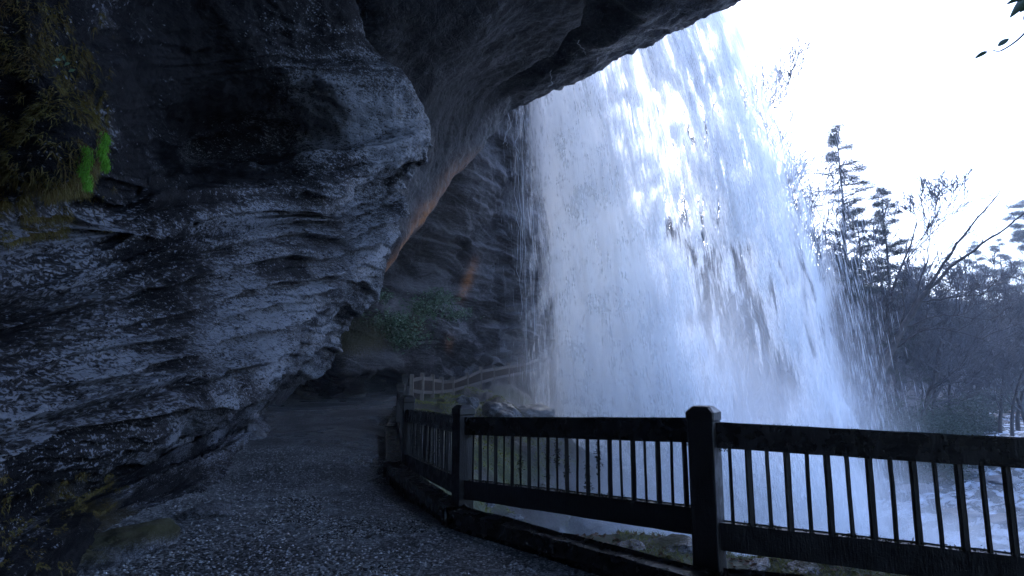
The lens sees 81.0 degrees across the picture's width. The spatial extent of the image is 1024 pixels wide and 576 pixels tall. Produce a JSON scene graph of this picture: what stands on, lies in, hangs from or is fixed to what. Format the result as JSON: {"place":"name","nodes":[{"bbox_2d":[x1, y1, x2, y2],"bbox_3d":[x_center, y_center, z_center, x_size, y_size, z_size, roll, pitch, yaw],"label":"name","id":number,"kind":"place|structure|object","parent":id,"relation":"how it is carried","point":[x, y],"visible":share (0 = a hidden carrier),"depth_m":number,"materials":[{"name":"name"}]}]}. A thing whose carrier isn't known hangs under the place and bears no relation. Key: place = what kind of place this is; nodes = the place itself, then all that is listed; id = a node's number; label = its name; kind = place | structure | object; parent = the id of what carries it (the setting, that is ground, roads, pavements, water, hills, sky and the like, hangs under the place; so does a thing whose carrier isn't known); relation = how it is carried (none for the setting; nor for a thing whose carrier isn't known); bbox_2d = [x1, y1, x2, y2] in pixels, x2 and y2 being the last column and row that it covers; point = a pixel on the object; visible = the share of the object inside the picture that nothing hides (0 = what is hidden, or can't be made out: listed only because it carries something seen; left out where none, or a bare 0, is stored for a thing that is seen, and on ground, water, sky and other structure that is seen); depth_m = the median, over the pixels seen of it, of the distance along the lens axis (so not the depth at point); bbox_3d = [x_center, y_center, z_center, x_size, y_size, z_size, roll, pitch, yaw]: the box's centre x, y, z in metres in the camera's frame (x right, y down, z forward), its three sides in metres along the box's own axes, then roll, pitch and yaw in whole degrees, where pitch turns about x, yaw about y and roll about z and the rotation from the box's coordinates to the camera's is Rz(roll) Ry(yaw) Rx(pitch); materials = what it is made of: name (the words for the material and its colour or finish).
{"place":"outdoors","nodes":[
{"label":"outdoors","id":0,"kind":"place"},
{"bbox_2d":[0,0,432,575],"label":"cliff face","id":1,"kind":"object","parent":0,"point":[267,158],"visible":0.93,"depth_m":6.03},
{"bbox_2d":[0,0,116,251],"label":"hanging moss","id":2,"kind":"object","parent":1,"relation":"attached to","point":[69,190],"visible":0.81,"depth_m":3.31,"materials":[{"name":"plant"}]},
{"bbox_2d":[52,53,75,71],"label":"ivy sprig","id":3,"kind":"object","parent":2,"relation":"attached to","point":[63,57],"visible":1,"depth_m":3.04,"materials":[{"name":"green plant"}]},
{"bbox_2d":[0,471,128,574],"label":"base moss","id":4,"kind":"object","parent":1,"relation":"attached to","point":[73,496],"visible":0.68,"depth_m":4.36,"materials":[{"name":"plant"}]},
{"bbox_2d":[76,145,96,193],"bbox_3d":[-2.161,-0.601,3.034,0.096,0.259,0.095,0,-8,0],"label":"moss tongue","id":5,"kind":"object","parent":1,"relation":"attached to","point":[87,186],"visible":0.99,"depth_m":3.03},
{"bbox_2d":[95,131,112,174],"bbox_3d":[-2.073,-0.687,3.050,0.082,0.225,0.097,0,-8,0],"label":"moss tongue","id":6,"kind":"object","parent":1,"relation":"attached to","point":[105,140],"visible":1,"depth_m":3.04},
{"bbox_2d":[81,375,597,575],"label":"path","id":7,"kind":"structure","parent":0,"point":[312,413],"depth_m":6.55,"materials":[{"name":"gravel"}]},
{"bbox_2d":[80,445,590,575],"bbox_3d":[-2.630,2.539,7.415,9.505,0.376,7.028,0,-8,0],"label":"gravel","id":8,"kind":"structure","parent":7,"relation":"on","point":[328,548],"depth_m":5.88,"materials":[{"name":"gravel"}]},
{"bbox_2d":[321,103,556,397],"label":"cliff","id":9,"kind":"structure","parent":0,"point":[460,239],"depth_m":33.12,"materials":[{"name":"stone"}]},
{"bbox_2d":[331,323,369,379],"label":"grass clump","id":10,"kind":"object","parent":9,"relation":"attached to","point":[348,338],"visible":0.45,"depth_m":22.04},
{"bbox_2d":[344,309,397,353],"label":"grass clump","id":11,"kind":"object","parent":9,"relation":"attached to","point":[364,327],"visible":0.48,"depth_m":23.26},
{"bbox_2d":[373,288,399,305],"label":"bush","id":12,"kind":"object","parent":9,"relation":"on","point":[383,297],"visible":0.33,"depth_m":24.96,"materials":[{"name":"green plant"}]},
{"bbox_2d":[352,303,433,339],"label":"bush","id":13,"kind":"object","parent":9,"relation":"on","point":[393,323],"visible":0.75,"depth_m":24.53,"materials":[{"name":"green plant"}]},
{"bbox_2d":[379,326,450,356],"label":"bush","id":14,"kind":"object","parent":9,"relation":"attached to","point":[408,339],"visible":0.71,"depth_m":25.04,"materials":[{"name":"green plant"}]},
{"bbox_2d":[400,304,430,357],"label":"grass clump","id":15,"kind":"object","parent":9,"relation":"attached to","point":[416,327],"visible":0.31,"depth_m":26.01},
{"bbox_2d":[396,291,472,327],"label":"bush","id":16,"kind":"object","parent":9,"relation":"on","point":[418,304],"visible":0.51,"depth_m":27.45,"materials":[{"name":"green plant"}]},
{"bbox_2d":[415,286,475,312],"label":"bush","id":17,"kind":"object","parent":9,"relation":"on","point":[439,293],"visible":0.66,"depth_m":29.39,"materials":[{"name":"green plant"}]},
{"bbox_2d":[442,303,484,322],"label":"bush","id":18,"kind":"object","parent":9,"relation":"on","point":[455,315],"visible":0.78,"depth_m":30.51,"materials":[{"name":"green plant"}]},
{"bbox_2d":[504,41,583,375],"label":"trickles","id":19,"kind":"object","parent":9,"relation":"hanging from","point":[523,214],"visible":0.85,"depth_m":23.88,"materials":[{"name":"liquid"}]},
{"bbox_2d":[270,0,741,404],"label":"cliff overhang","id":20,"kind":"object","parent":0,"point":[476,72],"visible":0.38,"depth_m":15.62,"materials":[{"name":"stone"}]},
{"bbox_2d":[1006,0,1023,19],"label":"leafy branch","id":21,"kind":"object","parent":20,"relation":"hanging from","point":[1018,6],"visible":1,"depth_m":2.82,"materials":[{"name":"green plant"}]},
{"bbox_2d":[375,297,1023,575],"bbox_3d":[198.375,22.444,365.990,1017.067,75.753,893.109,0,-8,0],"label":"ground","id":22,"kind":"structure","parent":0,"point":[515,389],"depth_m":26.61,"materials":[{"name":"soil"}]},
{"bbox_2d":[76,549,124,575],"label":"fallen rock","id":23,"kind":"object","parent":22,"relation":"on","point":[91,562],"visible":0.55,"depth_m":4.79,"materials":[{"name":"stone"}]},
{"bbox_2d":[89,518,180,561],"bbox_3d":[-3.434,2.355,5.314,0.732,0.493,1.000,-7,-11,41],"label":"fallen rock","id":24,"kind":"object","parent":22,"relation":"on","point":[133,541],"visible":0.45,"depth_m":5.23,"materials":[{"name":"stone"}]},
{"bbox_2d":[176,500,232,520],"bbox_3d":[-3.322,2.482,6.498,0.554,0.311,0.514,4,-9,-25],"label":"fallen rock","id":25,"kind":"object","parent":22,"relation":"on","point":[214,509],"visible":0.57,"depth_m":6.34,"materials":[{"name":"stone"}]},
{"bbox_2d":[237,423,266,439],"bbox_3d":[-5.312,3.083,12.225,0.820,0.630,1.077,7,-11,-40],"label":"fallen rock","id":26,"kind":"object","parent":22,"relation":"on","point":[256,431],"visible":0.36,"depth_m":12.07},
{"bbox_2d":[387,406,395,425],"bbox_3d":[-3.171,3.566,16.314,0.302,0.403,5.652,1,-8,-9],"label":"kerb timber","id":27,"kind":"object","parent":22,"relation":"on","point":[392,420],"visible":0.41,"depth_m":15.49,"materials":[{"name":"brown wood"}]},
{"bbox_2d":[384,425,403,463],"bbox_3d":[-2.269,3.028,11.389,0.305,0.453,4.365,2,-8,-12],"label":"kerb timber","id":28,"kind":"object","parent":22,"relation":"on","point":[393,454],"visible":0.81,"depth_m":10.93,"materials":[{"name":"brown wood"}]},
{"bbox_2d":[383,463,468,525],"bbox_3d":[-1.212,2.633,7.757,0.312,0.286,3.213,3,-9,-23],"label":"kerb timber","id":29,"kind":"object","parent":22,"relation":"on","point":[413,487],"visible":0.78,"depth_m":7.55,"materials":[{"name":"brown wood"}]},
{"bbox_2d":[455,395,479,408],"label":"boulder","id":30,"kind":"object","parent":22,"relation":"on","point":[472,401],"visible":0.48,"depth_m":23.62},
{"bbox_2d":[409,357,539,400],"bbox_3d":[-1.403,4.567,30.531,0.566,2.455,13.153,-4,-9,26],"label":"path fence","id":31,"kind":"object","parent":22,"relation":"on","point":[421,385],"visible":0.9,"depth_m":29.18,"materials":[{"name":"brown wood"}]},
{"bbox_2d":[481,401,521,416],"bbox_3d":[-0.536,5.006,23.409,2.401,1.143,1.490,-6,-10,38],"label":"boulder","id":32,"kind":"object","parent":22,"relation":"on","point":[496,409],"visible":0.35,"depth_m":22.88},
{"bbox_2d":[506,513,523,521],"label":"boulder","id":33,"kind":"object","parent":22,"relation":"on","point":[520,517],"visible":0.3,"depth_m":15.11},
{"bbox_2d":[516,403,554,416],"bbox_3d":[1.104,5.887,28.113,2.631,0.994,1.726,6,-10,-35],"label":"boulder","id":34,"kind":"object","parent":22,"relation":"on","point":[535,410],"visible":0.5,"depth_m":27.41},
{"bbox_2d":[444,506,723,575],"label":"kerb timber","id":35,"kind":"object","parent":22,"relation":"on","point":[595,557],"visible":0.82,"depth_m":5.00,"materials":[{"name":"brown wood"}]},
{"bbox_2d":[568,516,621,535],"bbox_3d":[2.432,7.734,18.276,2.106,1.773,1.624,2,-8,-15],"label":"boulder","id":36,"kind":"object","parent":22,"relation":"on","point":[580,525],"visible":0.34,"depth_m":17.82,"materials":[{"name":"stone"}]},
{"bbox_2d":[617,539,646,551],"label":"boulder","id":37,"kind":"object","parent":22,"relation":"on","point":[638,544],"visible":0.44,"depth_m":5.35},
{"bbox_2d":[416,389,884,575],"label":"leaf litter","id":38,"kind":"object","parent":22,"relation":"on","point":[746,562],"visible":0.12,"depth_m":5.31,"materials":[{"name":"brown plant"}]},
{"bbox_2d":[642,534,691,553],"bbox_3d":[1.442,2.360,5.446,0.623,0.197,0.418,5,-9,-29],"label":"boulder","id":39,"kind":"object","parent":22,"relation":"on","point":[677,541],"visible":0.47,"depth_m":5.38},
{"bbox_2d":[657,200,720,279],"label":"bare tree","id":40,"kind":"object","parent":22,"relation":"on","point":[686,246],"visible":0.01,"depth_m":49.27,"materials":[{"name":"grey plant"}]},
{"bbox_2d":[665,207,712,327],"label":"hillside tree","id":41,"kind":"object","parent":22,"relation":"on","point":[688,261],"visible":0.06,"depth_m":69.45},
{"bbox_2d":[396,374,1023,575],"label":"wooden railing","id":42,"kind":"object","parent":22,"relation":"on","point":[704,434],"visible":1,"depth_m":4.42,"materials":[{"name":"brown wood"}]},
{"bbox_2d":[690,279,738,393],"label":"hillside tree","id":43,"kind":"object","parent":22,"relation":"on","point":[707,334],"visible":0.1,"depth_m":63.39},
{"bbox_2d":[687,245,742,350],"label":"hillside tree","id":44,"kind":"object","parent":22,"relation":"on","point":[706,289],"visible":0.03,"depth_m":65.04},
{"bbox_2d":[698,253,757,394],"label":"hillside tree","id":45,"kind":"object","parent":22,"relation":"on","point":[745,320],"visible":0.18,"depth_m":61.11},
{"bbox_2d":[661,166,798,423],"bbox_3d":[16.545,1.116,51.673,15.887,24.675,9.957,-4,-9,24],"label":"bare tree","id":46,"kind":"object","parent":22,"relation":"on","point":[731,350],"visible":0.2,"depth_m":49.60,"materials":[{"name":"grey plant"}]},
{"bbox_2d":[638,37,822,327],"bbox_3d":[17.392,-3.614,50.461,13.706,32.154,15.776,0,-8,0],"label":"bare tree","id":47,"kind":"object","parent":22,"relation":"on","point":[693,138],"visible":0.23,"depth_m":48.21,"materials":[{"name":"white plant"}]},
{"bbox_2d":[675,168,796,424],"bbox_3d":[19.427,1.471,52.983,14.585,24.579,8.949,5,-10,-33],"label":"bare tree","id":48,"kind":"object","parent":22,"relation":"on","point":[774,370],"visible":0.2,"depth_m":50.79,"materials":[{"name":"grey plant"}]},
{"bbox_2d":[723,287,761,385],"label":"hillside tree","id":49,"kind":"object","parent":22,"relation":"on","point":[748,373],"visible":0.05,"depth_m":67.77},
{"bbox_2d":[727,271,770,387],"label":"hillside tree","id":50,"kind":"object","parent":22,"relation":"on","point":[749,348],"visible":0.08,"depth_m":64.54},
{"bbox_2d":[730,253,771,367],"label":"hillside tree","id":51,"kind":"object","parent":22,"relation":"on","point":[739,358],"visible":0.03,"depth_m":68.68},
{"bbox_2d":[676,158,832,427],"bbox_3d":[24.847,0.358,59.979,16.435,29.371,15.351,-2,-8,16],"label":"bare tree","id":52,"kind":"object","parent":22,"relation":"on","point":[828,420],"visible":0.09,"depth_m":57.70,"materials":[{"name":"grey plant"}]},
{"bbox_2d":[748,557,770,571],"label":"boulder","id":53,"kind":"object","parent":22,"relation":"on","point":[764,561],"visible":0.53,"depth_m":4.92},
{"bbox_2d":[677,33,845,412],"bbox_3d":[20.139,-3.708,47.620,14.897,31.860,15.347,0,-8,0],"label":"bare tree","id":54,"kind":"object","parent":22,"relation":"on","point":[717,355],"visible":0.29,"depth_m":46.95,"materials":[{"name":"brown plant"}]},
{"bbox_2d":[723,567,803,575],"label":"kerb timber","id":55,"kind":"object","parent":22,"relation":"on","point":[727,571],"visible":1,"depth_m":4.22,"materials":[{"name":"brown wood"}]},
{"bbox_2d":[737,280,807,389],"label":"hillside tree","id":56,"kind":"object","parent":22,"relation":"on","point":[773,348],"visible":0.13,"depth_m":66.03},
{"bbox_2d":[551,292,1008,423],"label":"brushwood","id":57,"kind":"object","parent":22,"relation":"on","point":[781,381],"visible":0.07,"depth_m":60.83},
{"bbox_2d":[754,225,820,373],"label":"hillside tree","id":58,"kind":"object","parent":22,"relation":"on","point":[777,357],"visible":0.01,"depth_m":72.86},
{"bbox_2d":[757,266,842,410],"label":"bare tree","id":59,"kind":"object","parent":22,"relation":"on","point":[799,392],"visible":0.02,"depth_m":62.55,"materials":[{"name":"grey plant"}]},
{"bbox_2d":[783,560,822,574],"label":"boulder","id":60,"kind":"object","parent":22,"relation":"on","point":[802,566],"visible":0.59,"depth_m":4.76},
{"bbox_2d":[745,146,863,426],"bbox_3d":[27.058,-0.047,56.933,11.213,29.436,20.691,-5,-9,29],"label":"bare tree","id":61,"kind":"object","parent":22,"relation":"on","point":[810,239],"visible":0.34,"depth_m":53.58,"materials":[{"name":"grey plant"}]},
{"bbox_2d":[754,215,861,411],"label":"hillside tree","id":62,"kind":"object","parent":22,"relation":"on","point":[798,377],"visible":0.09,"depth_m":59.36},
{"bbox_2d":[800,221,843,318],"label":"hillside tree","id":63,"kind":"object","parent":22,"relation":"on","point":[821,258],"visible":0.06,"depth_m":76.59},
{"bbox_2d":[777,281,883,409],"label":"bare tree","id":64,"kind":"object","parent":22,"relation":"on","point":[839,357],"visible":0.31,"depth_m":57.61,"materials":[{"name":"grey plant"}]},
{"bbox_2d":[814,259,871,393],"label":"bare tree","id":65,"kind":"object","parent":22,"relation":"on","point":[846,384],"visible":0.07,"depth_m":74.34,"materials":[{"name":"grey plant"}]},
{"bbox_2d":[823,271,877,404],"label":"bare tree","id":66,"kind":"object","parent":22,"relation":"on","point":[852,392],"visible":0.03,"depth_m":72.33,"materials":[{"name":"grey plant"}]},
{"bbox_2d":[817,118,895,429],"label":"pine tree","id":67,"kind":"object","parent":22,"relation":"on","point":[832,135],"visible":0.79,"depth_m":59.13,"materials":[{"name":"green plant"}]},
{"bbox_2d":[825,292,897,396],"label":"bare tree","id":68,"kind":"object","parent":22,"relation":"on","point":[849,386],"visible":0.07,"depth_m":73.31,"materials":[{"name":"grey plant"}]},
{"bbox_2d":[833,206,906,397],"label":"pine tree","id":69,"kind":"object","parent":22,"relation":"on","point":[868,252],"visible":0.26,"depth_m":66.00,"materials":[{"name":"green plant"}]},
{"bbox_2d":[848,382,930,430],"bbox_3d":[34.198,11.679,53.824,7.944,6.579,5.866,0,-8,0],"label":"bank shrub","id":70,"kind":"object","parent":22,"relation":"on","point":[903,413],"visible":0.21,"depth_m":53.62,"materials":[{"name":"green plant"}]},
{"bbox_2d":[807,276,972,428],"bbox_3d":[34.061,6.089,55.971,12.285,15.604,10.454,-4,-9,27],"label":"bare tree","id":71,"kind":"object","parent":22,"relation":"on","point":[885,293],"visible":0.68,"depth_m":55.30,"materials":[{"name":"grey plant"}]},
{"bbox_2d":[859,276,933,395],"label":"hillside tree","id":72,"kind":"object","parent":22,"relation":"on","point":[874,367],"visible":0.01,"depth_m":69.81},
{"bbox_2d":[807,159,993,426],"bbox_3d":[35.294,1.317,56.249,15.072,25.754,10.309,-2,-8,15],"label":"bare tree","id":73,"kind":"object","parent":22,"relation":"on","point":[931,194],"visible":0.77,"depth_m":55.60,"materials":[{"name":"brown plant"}]},
{"bbox_2d":[857,395,961,432],"bbox_3d":[32.239,11.465,48.533,8.371,5.535,5.741,-3,-8,19],"label":"bank shrub","id":74,"kind":"object","parent":22,"relation":"on","point":[906,418],"visible":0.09,"depth_m":48.88,"materials":[{"name":"green plant"}]},
{"bbox_2d":[861,185,962,423],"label":"pine tree","id":75,"kind":"object","parent":22,"relation":"on","point":[883,192],"visible":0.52,"depth_m":62.18,"materials":[{"name":"green plant"}]},
{"bbox_2d":[902,389,975,431],"bbox_3d":[41.504,12.643,59.059,8.694,6.135,7.339,0,-8,0],"label":"bank shrub","id":76,"kind":"object","parent":22,"relation":"on","point":[947,406],"visible":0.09,"depth_m":58.40,"materials":[{"name":"green plant"}]},
{"bbox_2d":[858,185,1023,499],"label":"leaning tree","id":77,"kind":"object","parent":22,"relation":"on","point":[900,333],"visible":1,"depth_m":33.72,"materials":[{"name":"brown plant"}]},
{"bbox_2d":[902,303,999,414],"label":"bare tree","id":78,"kind":"object","parent":22,"relation":"on","point":[949,387],"visible":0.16,"depth_m":61.41,"materials":[{"name":"brown plant"}]},
{"bbox_2d":[881,244,1023,422],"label":"bare tree","id":79,"kind":"object","parent":22,"relation":"on","point":[935,367],"visible":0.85,"depth_m":49.81,"materials":[{"name":"brown plant"}]},
{"bbox_2d":[917,395,998,435],"bbox_3d":[44.559,13.328,60.964,8.906,5.296,6.872,0,-8,0],"label":"bank shrub","id":80,"kind":"object","parent":22,"relation":"on","point":[977,429],"visible":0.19,"depth_m":59.93,"materials":[{"name":"green plant"}]},
{"bbox_2d":[899,251,1023,426],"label":"bare tree","id":81,"kind":"object","parent":22,"relation":"on","point":[931,356],"visible":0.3,"depth_m":54.41,"materials":[{"name":"brown plant"}]},
{"bbox_2d":[940,259,982,366],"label":"pine tree","id":82,"kind":"object","parent":22,"relation":"on","point":[960,288],"visible":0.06,"depth_m":161.59,"materials":[{"name":"green plant"}]},
{"bbox_2d":[913,296,1017,413],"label":"bare tree","id":83,"kind":"object","parent":22,"relation":"on","point":[930,383],"visible":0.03,"depth_m":69.95,"materials":[{"name":"brown plant"}]},
{"bbox_2d":[908,296,1023,432],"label":"bare tree","id":84,"kind":"object","parent":22,"relation":"on","point":[1000,415],"visible":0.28,"depth_m":60.29,"materials":[{"name":"brown plant"}]},
{"bbox_2d":[940,400,1009,432],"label":"bank shrub","id":85,"kind":"object","parent":22,"relation":"on","point":[991,419],"visible":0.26,"depth_m":69.42,"materials":[{"name":"green plant"}]},
{"bbox_2d":[947,380,1016,413],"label":"bank shrub","id":86,"kind":"object","parent":22,"relation":"on","point":[994,406],"visible":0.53,"depth_m":91.96,"materials":[{"name":"green plant"}]},
{"bbox_2d":[947,269,1023,422],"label":"bare tree","id":87,"kind":"object","parent":22,"relation":"on","point":[1020,408],"visible":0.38,"depth_m":60.16,"materials":[{"name":"brown plant"}]},
{"bbox_2d":[954,240,1021,393],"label":"pine tree","id":88,"kind":"object","parent":22,"relation":"on","point":[976,252],"visible":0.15,"depth_m":152.21,"materials":[{"name":"green plant"}]},
{"bbox_2d":[954,237,1023,390],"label":"pine tree","id":89,"kind":"object","parent":22,"relation":"on","point":[996,248],"visible":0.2,"depth_m":137.16,"materials":[{"name":"green plant"}]},
{"bbox_2d":[960,278,1023,435],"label":"bare tree","id":90,"kind":"object","parent":22,"relation":"on","point":[1008,364],"visible":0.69,"depth_m":56.73,"materials":[{"name":"brown plant"}]},
{"bbox_2d":[984,247,1023,430],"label":"bare tree","id":91,"kind":"object","parent":22,"relation":"on","point":[1017,419],"visible":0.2,"depth_m":62.62,"materials":[{"name":"brown plant"}]},
{"bbox_2d":[989,198,1023,361],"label":"pine tree","id":92,"kind":"object","parent":22,"relation":"on","point":[1017,226],"visible":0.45,"depth_m":123.47,"materials":[{"name":"green plant"}]},
{"bbox_2d":[995,212,1023,381],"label":"pine tree","id":93,"kind":"object","parent":22,"relation":"on","point":[1020,234],"visible":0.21,"depth_m":114.18,"materials":[{"name":"green plant"}]},
{"bbox_2d":[496,0,956,542],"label":"waterfall","id":94,"kind":"structure","parent":0,"point":[628,344],"depth_m":27.36,"materials":[{"name":"liquid"}]},
{"bbox_2d":[605,0,1023,301],"label":"sky","id":95,"kind":"structure","parent":0,"point":[917,95],"materials":[{"name":"white"}]},
{"bbox_2d":[809,301,848,366],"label":"bare tree","id":96,"kind":"object","parent":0,"point":[833,340],"visible":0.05,"depth_m":72.01,"materials":[{"name":"grey plant"}]},
{"bbox_2d":[726,410,1023,556],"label":"river","id":97,"kind":"structure","parent":0,"point":[999,532],"depth_m":30.57,"materials":[{"name":"liquid"}]},
{"bbox_2d":[841,408,952,484],"bbox_3d":[24.736,10.383,39.046,6.601,5.034,5.803,0,-8,0],"label":"bank shrub","id":98,"kind":"object","parent":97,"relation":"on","point":[902,465],"visible":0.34,"depth_m":37.90,"materials":[{"name":"green plant"}]},
{"bbox_2d":[895,483,943,492],"bbox_3d":[23.813,11.913,35.350,2.424,0.752,2.080,1,-8,-4],"label":"river rock","id":99,"kind":"object","parent":97,"relation":"in","point":[923,488],"visible":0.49,"depth_m":34.95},
{"bbox_2d":[866,379,973,476],"bbox_3d":[27.943,9.785,42.726,8.107,7.242,6.927,0,-8,0],"label":"bank shrub","id":100,"kind":"object","parent":97,"relation":"on","point":[925,425],"visible":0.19,"depth_m":42.65,"materials":[{"name":"green plant"}]},
{"bbox_2d":[883,418,986,484],"bbox_3d":[26.786,10.651,38.624,5.919,4.386,6.477,-6,-10,37],"label":"bank shrub","id":101,"kind":"object","parent":97,"relation":"on","point":[950,472],"visible":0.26,"depth_m":37.64,"materials":[{"name":"green plant"}]},
{"bbox_2d":[896,400,989,467],"bbox_3d":[32.453,11.098,45.114,7.060,5.304,6.727,3,-9,-20],"label":"bank shrub","id":102,"kind":"object","parent":97,"relation":"on","point":[959,425],"visible":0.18,"depth_m":44.40,"materials":[{"name":"green plant"}]},
{"bbox_2d":[941,507,982,517],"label":"river rock","id":103,"kind":"object","parent":97,"relation":"in","point":[970,513],"visible":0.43,"depth_m":29.00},
{"bbox_2d":[963,468,988,475],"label":"river rock","id":104,"kind":"object","parent":97,"relation":"in","point":[972,472],"visible":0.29,"depth_m":40.57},
{"bbox_2d":[973,474,1023,484],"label":"river rock","id":105,"kind":"object","parent":97,"relation":"in","point":[995,479],"visible":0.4,"depth_m":37.19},
{"bbox_2d":[982,513,1023,526],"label":"river rock","id":106,"kind":"object","parent":97,"relation":"in","point":[999,518],"visible":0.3,"depth_m":27.36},
{"bbox_2d":[974,33,1023,58],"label":"hanging twig","id":107,"kind":"object","parent":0,"point":[1000,44],"visible":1,"depth_m":2.78,"materials":[{"name":"green plant"}]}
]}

